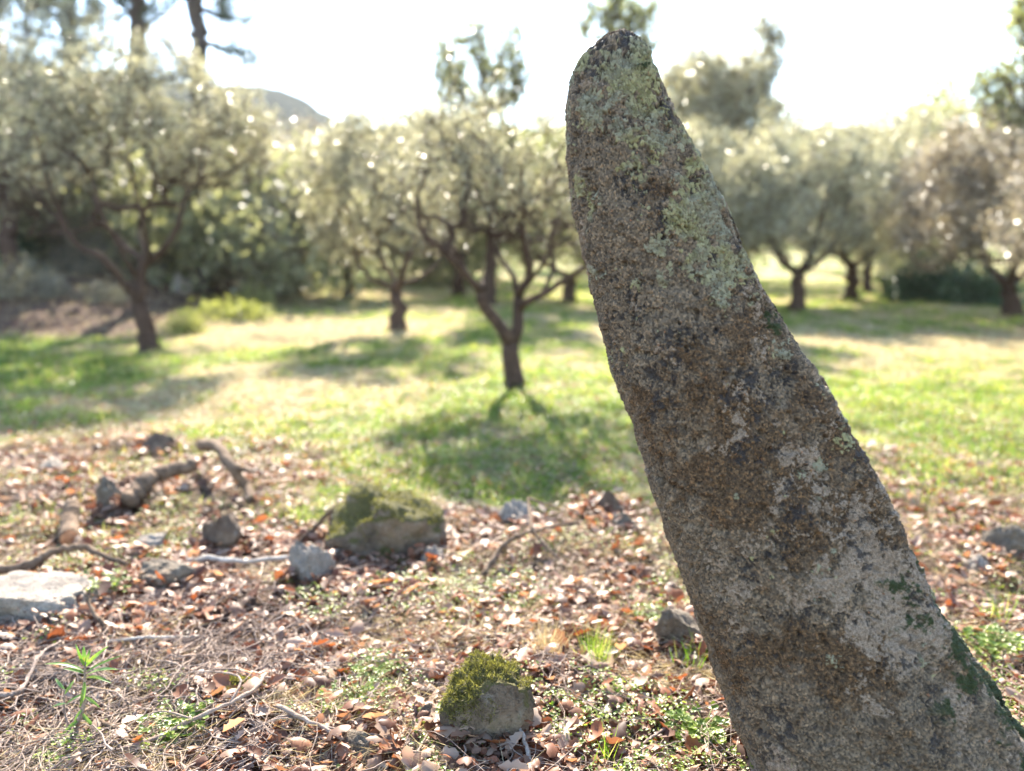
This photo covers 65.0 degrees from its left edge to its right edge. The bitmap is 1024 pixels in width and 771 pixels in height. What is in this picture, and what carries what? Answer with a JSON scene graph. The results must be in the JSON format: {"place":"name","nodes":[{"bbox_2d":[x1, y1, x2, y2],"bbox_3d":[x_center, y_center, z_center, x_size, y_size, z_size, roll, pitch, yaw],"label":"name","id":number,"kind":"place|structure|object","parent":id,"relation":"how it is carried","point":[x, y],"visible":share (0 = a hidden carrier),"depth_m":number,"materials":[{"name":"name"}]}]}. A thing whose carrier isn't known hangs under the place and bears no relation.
{"place":"outdoors","nodes":[
{"label":"outdoors","id":0,"kind":"place"},
{"bbox_2d":[0,244,1023,770],"bbox_3d":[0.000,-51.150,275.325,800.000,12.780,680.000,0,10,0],"label":"ground","id":1,"kind":"structure","parent":0,"point":[772,272],"depth_m":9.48,"materials":[{"name":"green plant"}]},
{"bbox_2d":[0,219,39,272],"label":"bush","id":2,"kind":"object","parent":1,"relation":"on","point":[21,236],"visible":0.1,"depth_m":24.32,"materials":[{"name":"green plant"}]},
{"bbox_2d":[0,249,78,303],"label":"bush","id":3,"kind":"object","parent":1,"relation":"on","point":[18,285],"visible":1,"depth_m":19.48,"materials":[{"name":"green plant"}]},
{"bbox_2d":[0,570,111,631],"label":"rock","id":4,"kind":"object","parent":1,"relation":"on","point":[25,592],"visible":0.62,"depth_m":3.75,"materials":[{"name":"grey stone"}]},
{"bbox_2d":[39,458,73,475],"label":"rock","id":5,"kind":"object","parent":1,"relation":"on","point":[49,463],"visible":0.45,"depth_m":6.12,"materials":[{"name":"grey stone"}]},
{"bbox_2d":[57,498,80,545],"bbox_3d":[-2.687,0.836,4.879,0.125,0.155,0.585,-5,11,-27],"label":"log","id":6,"kind":"object","parent":1,"relation":"on","point":[68,529],"visible":0.96,"depth_m":4.84,"materials":[{"name":"brown wood"}]},
{"bbox_2d":[3,190,138,273],"bbox_3d":[-14.161,-5.031,25.209,5.404,3.211,4.423,8,12,38],"label":"bush","id":7,"kind":"object","parent":1,"relation":"on","point":[49,251],"visible":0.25,"depth_m":24.75,"materials":[{"name":"green plant"}]},
{"bbox_2d":[22,0,128,271],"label":"pine tree","id":8,"kind":"object","parent":1,"relation":"on","point":[87,3],"visible":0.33,"depth_m":25.60,"materials":[{"name":"green plant"}]},
{"bbox_2d":[1,108,163,262],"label":"olive tree","id":9,"kind":"object","parent":1,"relation":"on","point":[67,209],"visible":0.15,"depth_m":24.49,"materials":[{"name":"green plant"}]},
{"bbox_2d":[47,644,119,731],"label":"sapling","id":10,"kind":"object","parent":1,"relation":"on","point":[84,658],"visible":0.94,"depth_m":2.78,"materials":[{"name":"green plant"}]},
{"bbox_2d":[0,0,170,280],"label":"tall tree","id":11,"kind":"object","parent":1,"relation":"on","point":[8,238],"visible":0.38,"depth_m":20.85,"materials":[{"name":"green plant"}]},
{"bbox_2d":[63,276,129,304],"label":"bush","id":12,"kind":"object","parent":1,"relation":"on","point":[114,293],"visible":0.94,"depth_m":19.63,"materials":[{"name":"green plant"}]},
{"bbox_2d":[65,718,137,754],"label":"twig","id":13,"kind":"object","parent":1,"relation":"on","point":[103,723],"visible":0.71,"depth_m":2.73,"materials":[{"name":"brown wood"}]},
{"bbox_2d":[83,568,131,596],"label":"weed","id":14,"kind":"object","parent":1,"relation":"on","point":[113,584],"visible":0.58,"depth_m":3.97,"materials":[{"name":"green plant"}]},
{"bbox_2d":[95,476,123,515],"bbox_3d":[-2.646,0.799,5.324,0.178,0.429,0.200,9,13,44],"label":"rock","id":15,"kind":"object","parent":1,"relation":"on","point":[107,489],"visible":0.45,"depth_m":5.24,"materials":[{"name":"grey stone"}]},
{"bbox_2d":[0,2,285,352],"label":"olive tree","id":16,"kind":"object","parent":1,"relation":"on","point":[82,117],"visible":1,"depth_m":13.06,"materials":[{"name":"green plant"}]},
{"bbox_2d":[124,532,165,557],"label":"rock","id":17,"kind":"object","parent":1,"relation":"on","point":[156,539],"visible":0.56,"depth_m":4.56,"materials":[{"name":"grey stone"}]},
{"bbox_2d":[104,0,189,270],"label":"pine tree","id":18,"kind":"object","parent":1,"relation":"on","point":[136,11],"visible":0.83,"depth_m":26.30,"materials":[{"name":"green plant"}]},
{"bbox_2d":[139,432,177,456],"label":"rock","id":19,"kind":"object","parent":1,"relation":"on","point":[155,441],"visible":0.45,"depth_m":6.67,"materials":[{"name":"grey stone"}]},
{"bbox_2d":[137,558,198,588],"bbox_3d":[-1.758,0.998,4.120,0.311,0.195,0.238,0,10,0],"label":"rock","id":20,"kind":"object","parent":1,"relation":"on","point":[169,571],"visible":0.61,"depth_m":4.07,"materials":[{"name":"grey stone"}]},
{"bbox_2d":[137,692,213,742],"bbox_3d":[-1.157,1.160,2.783,0.243,0.075,0.264,0,10,0],"label":"weed","id":21,"kind":"object","parent":1,"relation":"on","point":[171,721],"visible":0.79,"depth_m":2.75,"materials":[{"name":"green plant"}]},
{"bbox_2d":[156,309,207,335],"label":"bush","id":22,"kind":"object","parent":1,"relation":"on","point":[194,325],"visible":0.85,"depth_m":16.24,"materials":[{"name":"green plant"}]},
{"bbox_2d":[171,274,192,295],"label":"rock","id":23,"kind":"object","parent":1,"relation":"on","point":[179,279],"visible":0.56,"depth_m":24.38,"materials":[{"name":"grey stone"}]},
{"bbox_2d":[120,194,254,282],"bbox_3d":[-11.187,-4.948,26.969,5.311,3.171,4.357,8,12,38],"label":"bush","id":24,"kind":"object","parent":1,"relation":"on","point":[177,268],"visible":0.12,"depth_m":26.66,"materials":[{"name":"green plant"}]},
{"bbox_2d":[202,512,240,548],"bbox_3d":[-1.668,0.892,4.633,0.181,0.351,0.318,-8,13,-41],"label":"rock","id":25,"kind":"object","parent":1,"relation":"on","point":[225,529],"visible":0.68,"depth_m":4.54,"materials":[{"name":"grey stone"}]},
{"bbox_2d":[196,435,255,502],"bbox_3d":[-2.030,0.581,5.734,0.168,0.339,0.910,-8,12,-38],"label":"branch","id":26,"kind":"object","parent":1,"relation":"on","point":[235,470],"visible":0.98,"depth_m":5.55,"materials":[{"name":"brown wood"}]},
{"bbox_2d":[170,294,283,325],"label":"bush","id":27,"kind":"object","parent":1,"relation":"on","point":[235,311],"visible":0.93,"depth_m":18.35,"materials":[{"name":"green plant"}]},
{"bbox_2d":[166,0,316,295],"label":"pine tree","id":28,"kind":"object","parent":1,"relation":"on","point":[196,10],"visible":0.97,"depth_m":24.52,"materials":[{"name":"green plant"}]},
{"bbox_2d":[217,673,266,703],"bbox_3d":[-1.020,1.152,2.997,0.214,0.129,0.211,0,10,0],"label":"rock","id":29,"kind":"object","parent":1,"relation":"on","point":[235,679],"visible":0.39,"depth_m":3.01,"materials":[{"name":"stone"}]},
{"bbox_2d":[173,154,331,299],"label":"olive tree","id":30,"kind":"object","parent":1,"relation":"on","point":[269,203],"visible":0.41,"depth_m":25.16,"materials":[{"name":"green plant"}]},
{"bbox_2d":[227,278,280,309],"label":"bush","id":31,"kind":"object","parent":1,"relation":"on","point":[263,300],"visible":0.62,"depth_m":23.06,"materials":[{"name":"green plant"}]},
{"bbox_2d":[236,250,310,297],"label":"bush","id":32,"kind":"object","parent":1,"relation":"on","point":[299,292],"visible":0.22,"depth_m":28.68,"materials":[{"name":"green plant"}]},
{"bbox_2d":[212,109,408,294],"bbox_3d":[-7.489,-6.646,29.523,8.363,7.005,7.776,2,10,14],"label":"olive tree","id":33,"kind":"object","parent":1,"relation":"on","point":[315,125],"visible":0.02,"depth_m":28.26,"materials":[{"name":"green plant"}]},
{"bbox_2d":[288,540,336,581],"bbox_3d":[-1.033,0.960,4.142,0.234,0.341,0.174,-17,15,3],"label":"rock","id":34,"kind":"object","parent":1,"relation":"on","point":[304,560],"visible":0.61,"depth_m":4.12,"materials":[{"name":"grey stone"}]},
{"bbox_2d":[297,505,335,542],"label":"branch","id":35,"kind":"object","parent":1,"relation":"on","point":[303,537],"visible":0.88,"depth_m":4.77,"materials":[{"name":"brown wood"}]},
{"bbox_2d":[251,118,412,296],"bbox_3d":[-6.074,-5.921,27.522,6.162,6.255,5.730,0,10,0],"label":"olive tree","id":36,"kind":"object","parent":1,"relation":"on","point":[350,285],"visible":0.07,"depth_m":26.30,"materials":[{"name":"green plant"}]},
{"bbox_2d":[316,671,388,712],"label":"weed","id":37,"kind":"object","parent":1,"relation":"on","point":[370,686],"visible":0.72,"depth_m":2.98,"materials":[{"name":"green plant"}]},
{"bbox_2d":[334,728,378,770],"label":"rock","id":38,"kind":"object","parent":1,"relation":"on","point":[356,739],"visible":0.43,"depth_m":2.68,"materials":[{"name":"grey stone"}]},
{"bbox_2d":[341,648,400,684],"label":"weed","id":39,"kind":"object","parent":1,"relation":"on","point":[355,668],"visible":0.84,"depth_m":3.17,"materials":[{"name":"green plant"}]},
{"bbox_2d":[281,72,474,330],"bbox_3d":[-2.572,-3.497,16.136,3.982,5.170,4.684,0,10,0],"label":"olive tree","id":40,"kind":"object","parent":1,"relation":"on","point":[345,155],"visible":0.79,"depth_m":15.84,"materials":[{"name":"green plant"}]},
{"bbox_2d":[320,479,447,567],"bbox_3d":[-0.750,0.839,4.659,0.805,0.562,0.608,3,10,-1],"label":"rock","id":41,"kind":"object","parent":1,"relation":"on","point":[367,517],"visible":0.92,"depth_m":4.51,"materials":[{"name":"grey stone"}]},
{"bbox_2d":[416,702,431,717],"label":"rock","id":42,"kind":"object","parent":1,"relation":"on","point":[427,706],"visible":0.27,"depth_m":2.83,"materials":[{"name":"grey stone"}]},
{"bbox_2d":[420,544,444,569],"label":"rock","id":43,"kind":"object","parent":1,"relation":"on","point":[434,549],"visible":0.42,"depth_m":4.36,"materials":[{"name":"grey stone"}]},
{"bbox_2d":[435,698,442,711],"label":"weed","id":44,"kind":"object","parent":1,"relation":"on","point":[438,706],"visible":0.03,"depth_m":2.78,"materials":[{"name":"green plant"}]},
{"bbox_2d":[358,91,548,296],"bbox_3d":[-2.149,-7.210,30.988,8.185,8.006,8.803,8,13,40],"label":"olive tree","id":45,"kind":"object","parent":1,"relation":"on","point":[458,287],"visible":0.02,"depth_m":30.61,"materials":[{"name":"green plant"}]},
{"bbox_2d":[339,40,585,389],"bbox_3d":[0.039,-1.941,9.685,4.640,4.216,2.859,0,10,0],"label":"olive tree","id":46,"kind":"object","parent":1,"relation":"on","point":[482,153],"visible":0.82,"depth_m":9.48,"materials":[{"name":"green plant"}]},
{"bbox_2d":[416,0,543,304],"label":"tall tree","id":47,"kind":"object","parent":1,"relation":"on","point":[485,61],"visible":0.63,"depth_m":22.52,"materials":[{"name":"green plant"}]},
{"bbox_2d":[438,648,535,747],"bbox_3d":[-0.102,1.189,2.788,0.338,0.532,0.286,10,9,-2],"label":"rock","id":48,"kind":"object","parent":1,"relation":"on","point":[491,695],"visible":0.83,"depth_m":2.69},
{"bbox_2d":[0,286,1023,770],"bbox_3d":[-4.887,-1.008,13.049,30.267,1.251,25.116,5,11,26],"label":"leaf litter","id":49,"kind":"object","parent":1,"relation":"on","point":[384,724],"visible":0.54,"depth_m":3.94,"materials":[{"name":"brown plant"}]},
{"bbox_2d":[0,640,61,698],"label":"twig","id":50,"kind":"object","parent":49,"relation":"on","point":[3,695],"visible":1,"depth_m":3.09,"materials":[{"name":"brown wood"}]},
{"bbox_2d":[0,543,128,573],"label":"branch","id":51,"kind":"object","parent":49,"relation":"on","point":[40,558],"visible":0.98,"depth_m":4.24,"materials":[{"name":"brown wood"}]},
{"bbox_2d":[85,588,110,638],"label":"branch","id":52,"kind":"object","parent":49,"relation":"on","point":[99,619],"visible":0.91,"depth_m":3.61,"materials":[{"name":"brown wood"}]},
{"bbox_2d":[106,635,198,642],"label":"branch","id":53,"kind":"object","parent":49,"relation":"on","point":[138,637],"visible":0.82,"depth_m":3.46,"materials":[{"name":"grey wood"}]},
{"bbox_2d":[120,457,197,510],"bbox_3d":[-2.406,0.660,5.440,0.182,0.240,0.611,5,11,26],"label":"log","id":54,"kind":"object","parent":49,"relation":"on","point":[133,495],"visible":1,"depth_m":5.37,"materials":[{"name":"brown wood"}]},
{"bbox_2d":[119,671,266,753],"bbox_3d":[-1.132,1.120,2.825,0.418,0.100,0.438,0,10,0],"label":"twig","id":55,"kind":"object","parent":49,"relation":"on","point":[208,712],"visible":0.94,"depth_m":2.78,"materials":[{"name":"brown wood"}]},
{"bbox_2d":[178,549,338,563],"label":"branch","id":56,"kind":"object","parent":49,"relation":"on","point":[212,558],"visible":0.66,"depth_m":4.30,"materials":[{"name":"grey wood"}]},
{"bbox_2d":[275,704,434,756],"bbox_3d":[-0.525,1.179,2.686,0.676,0.068,0.116,3,10,18],"label":"twig","id":57,"kind":"object","parent":49,"relation":"on","point":[291,712],"visible":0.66,"depth_m":2.73,"materials":[{"name":"brown wood"}]},
{"bbox_2d":[0,427,1023,770],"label":"twig litter","id":58,"kind":"object","parent":49,"relation":"on","point":[122,695],"visible":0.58,"depth_m":3.25,"materials":[{"name":"brown plant"}]},
{"bbox_2d":[501,728,531,765],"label":"twig","id":59,"kind":"object","parent":49,"relation":"on","point":[527,749],"visible":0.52,"depth_m":2.62,"materials":[{"name":"grey wood"}]},
{"bbox_2d":[634,708,689,751],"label":"twig","id":60,"kind":"object","parent":49,"relation":"on","point":[663,729],"visible":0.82,"depth_m":2.81,"materials":[{"name":"brown wood"}]},
{"bbox_2d":[0,47,1023,308],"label":"woodland","id":61,"kind":"object","parent":1,"relation":"on","point":[162,225],"visible":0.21,"depth_m":24.42,"materials":[{"name":"green plant"}]},
{"bbox_2d":[0,339,1023,770],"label":"ground weeds","id":62,"kind":"object","parent":1,"relation":"on","point":[634,687],"visible":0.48,"depth_m":6.29,"materials":[{"name":"green plant"}]},
{"bbox_2d":[0,485,1023,770],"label":"soil crumbs","id":63,"kind":"object","parent":1,"relation":"on","point":[424,655],"visible":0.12,"depth_m":3.55,"materials":[{"name":"brown soil"}]},
{"bbox_2d":[498,499,530,525],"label":"rock","id":64,"kind":"object","parent":1,"relation":"on","point":[517,508],"visible":0.52,"depth_m":4.99,"materials":[{"name":"grey stone"}]},
{"bbox_2d":[443,105,587,302],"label":"olive tree","id":65,"kind":"object","parent":1,"relation":"on","point":[569,291],"visible":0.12,"depth_m":24.48,"materials":[{"name":"green plant"}]},
{"bbox_2d":[479,497,579,575],"bbox_3d":[0.114,0.855,4.497,0.437,0.272,0.669,2,10,14],"label":"branch","id":66,"kind":"object","parent":1,"relation":"on","point":[492,560],"visible":0.97,"depth_m":4.43,"materials":[{"name":"brown wood"}]},
{"bbox_2d":[519,611,572,655],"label":"grass tuft","id":67,"kind":"object","parent":1,"relation":"on","point":[551,641],"visible":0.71,"depth_m":3.35,"materials":[{"name":"beige plant"}]},
{"bbox_2d":[569,618,631,662],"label":"grass tuft","id":68,"kind":"object","parent":1,"relation":"on","point":[598,651],"visible":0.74,"depth_m":3.31,"materials":[{"name":"green plant"}]},
{"bbox_2d":[592,719,620,768],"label":"grass tuft","id":69,"kind":"object","parent":1,"relation":"on","point":[606,750],"visible":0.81,"depth_m":2.65,"materials":[{"name":"green plant"}]},
{"bbox_2d":[592,490,622,517],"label":"rock","id":70,"kind":"object","parent":1,"relation":"on","point":[608,497],"visible":0.4,"depth_m":5.01,"materials":[{"name":"grey stone"}]},
{"bbox_2d":[562,0,674,64],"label":"tall tree","id":71,"kind":"object","parent":1,"relation":"on","point":[609,17],"visible":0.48,"depth_m":22.39,"materials":[{"name":"green plant"}]},
{"bbox_2d":[611,513,640,535],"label":"rock","id":72,"kind":"object","parent":1,"relation":"on","point":[625,517],"visible":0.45,"depth_m":4.75,"materials":[{"name":"grey stone"}]},
{"bbox_2d":[628,603,668,623],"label":"weed","id":73,"kind":"object","parent":1,"relation":"on","point":[654,616],"visible":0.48,"depth_m":3.77,"materials":[{"name":"green plant"}]},
{"bbox_2d":[654,607,702,651],"bbox_3d":[0.712,1.056,3.518,0.234,0.230,0.178,-25,9,4],"label":"rock","id":74,"kind":"object","parent":1,"relation":"on","point":[675,624],"visible":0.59,"depth_m":3.45,"materials":[{"name":"grey stone"}]},
{"bbox_2d":[669,636,707,672],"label":"grass tuft","id":75,"kind":"object","parent":1,"relation":"on","point":[690,653],"visible":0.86,"depth_m":3.32,"materials":[{"name":"green plant"}]},
{"bbox_2d":[664,701,733,744],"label":"weed","id":76,"kind":"object","parent":1,"relation":"on","point":[682,715],"visible":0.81,"depth_m":2.82,"materials":[{"name":"green plant"}]},
{"bbox_2d":[658,0,802,258],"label":"tall tree","id":77,"kind":"object","parent":1,"relation":"on","point":[718,89],"visible":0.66,"depth_m":25.10,"materials":[{"name":"green plant"}]},
{"bbox_2d":[654,42,808,155],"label":"tall tree","id":78,"kind":"object","parent":1,"relation":"on","point":[795,117],"visible":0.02,"depth_m":28.18,"materials":[{"name":"green plant"}]},
{"bbox_2d":[678,109,790,261],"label":"olive tree","id":79,"kind":"object","parent":1,"relation":"on","point":[705,156],"visible":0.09,"depth_m":21.54,"materials":[{"name":"green plant"}]},
{"bbox_2d":[565,28,1023,770],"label":"standing stone","id":80,"kind":"object","parent":1,"relation":"on","point":[833,640],"visible":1,"depth_m":2.32,"materials":[{"name":"stone"}]},
{"bbox_2d":[709,96,926,311],"bbox_3d":[7.500,-4.627,21.177,5.956,5.658,5.520,-4,10,-23],"label":"olive tree","id":81,"kind":"object","parent":1,"relation":"on","point":[762,172],"visible":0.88,"depth_m":20.08,"materials":[{"name":"green plant"}]},
{"bbox_2d":[781,94,977,300],"bbox_3d":[11.215,-5.893,26.369,6.347,6.790,6.850,-7,12,-35],"label":"olive tree","id":82,"kind":"object","parent":1,"relation":"on","point":[852,279],"visible":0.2,"depth_m":25.17,"materials":[{"name":"green plant"}]},
{"bbox_2d":[818,89,967,292],"bbox_3d":[14.128,-7.251,30.571,6.139,8.006,6.602,5,11,27],"label":"olive tree","id":83,"kind":"object","parent":1,"relation":"on","point":[867,285],"visible":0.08,"depth_m":29.27,"materials":[{"name":"green plant"}]},
{"bbox_2d":[870,246,979,302],"bbox_3d":[13.286,-3.481,25.551,3.188,2.056,3.196,-5,11,-28],"label":"bush","id":84,"kind":"object","parent":1,"relation":"on","point":[913,286],"visible":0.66,"depth_m":25.38,"materials":[{"name":"green plant"}]},
{"bbox_2d":[861,65,1023,317],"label":"olive tree","id":85,"kind":"object","parent":1,"relation":"on","point":[959,185],"visible":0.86,"depth_m":19.16,"materials":[{"name":"green plant"}]},
{"bbox_2d":[875,89,1011,270],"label":"tall tree","id":86,"kind":"object","parent":1,"relation":"on","point":[952,107],"visible":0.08,"depth_m":32.22,"materials":[{"name":"green plant"}]},
{"bbox_2d":[959,554,991,575],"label":"rock","id":87,"kind":"object","parent":1,"relation":"on","point":[979,559],"visible":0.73,"depth_m":4.35,"materials":[{"name":"grey stone"}]},
{"bbox_2d":[934,259,1023,307],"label":"bush","id":88,"kind":"object","parent":1,"relation":"on","point":[965,289],"visible":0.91,"depth_m":23.62,"materials":[{"name":"green plant"}]},
{"bbox_2d":[946,0,1023,136],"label":"tall tree","id":89,"kind":"object","parent":1,"relation":"on","point":[1005,84],"visible":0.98,"depth_m":18.22,"materials":[{"name":"green plant"}]},
{"bbox_2d":[959,139,1023,279],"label":"olive tree","id":90,"kind":"object","parent":1,"relation":"on","point":[1017,244],"visible":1,"depth_m":15.68,"materials":[{"name":"green plant"}]},
{"bbox_2d":[962,623,1023,662],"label":"weed","id":91,"kind":"object","parent":1,"relation":"on","point":[983,638],"visible":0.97,"depth_m":3.49,"materials":[{"name":"green plant"}]},
{"bbox_2d":[965,580,1020,623],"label":"grass tuft","id":92,"kind":"object","parent":1,"relation":"on","point":[996,605],"visible":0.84,"depth_m":3.74,"materials":[{"name":"green plant"}]},
{"bbox_2d":[976,524,1023,558],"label":"rock","id":93,"kind":"object","parent":1,"relation":"on","point":[1010,538],"visible":0.53,"depth_m":4.54,"materials":[{"name":"grey stone"}]},
{"bbox_2d":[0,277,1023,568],"bbox_3d":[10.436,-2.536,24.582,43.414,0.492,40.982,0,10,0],"label":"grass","id":94,"kind":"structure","parent":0,"point":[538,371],"depth_m":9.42,"materials":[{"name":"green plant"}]},
{"bbox_2d":[1,64,1023,244],"bbox_3d":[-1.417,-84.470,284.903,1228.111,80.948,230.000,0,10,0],"label":"hills","id":95,"kind":"structure","parent":0,"point":[287,103],"depth_m":260.04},
{"bbox_2d":[1,0,1023,130],"label":"sky","id":96,"kind":"structure","parent":0,"point":[849,49],"materials":[{"name":"white"}]}
]}

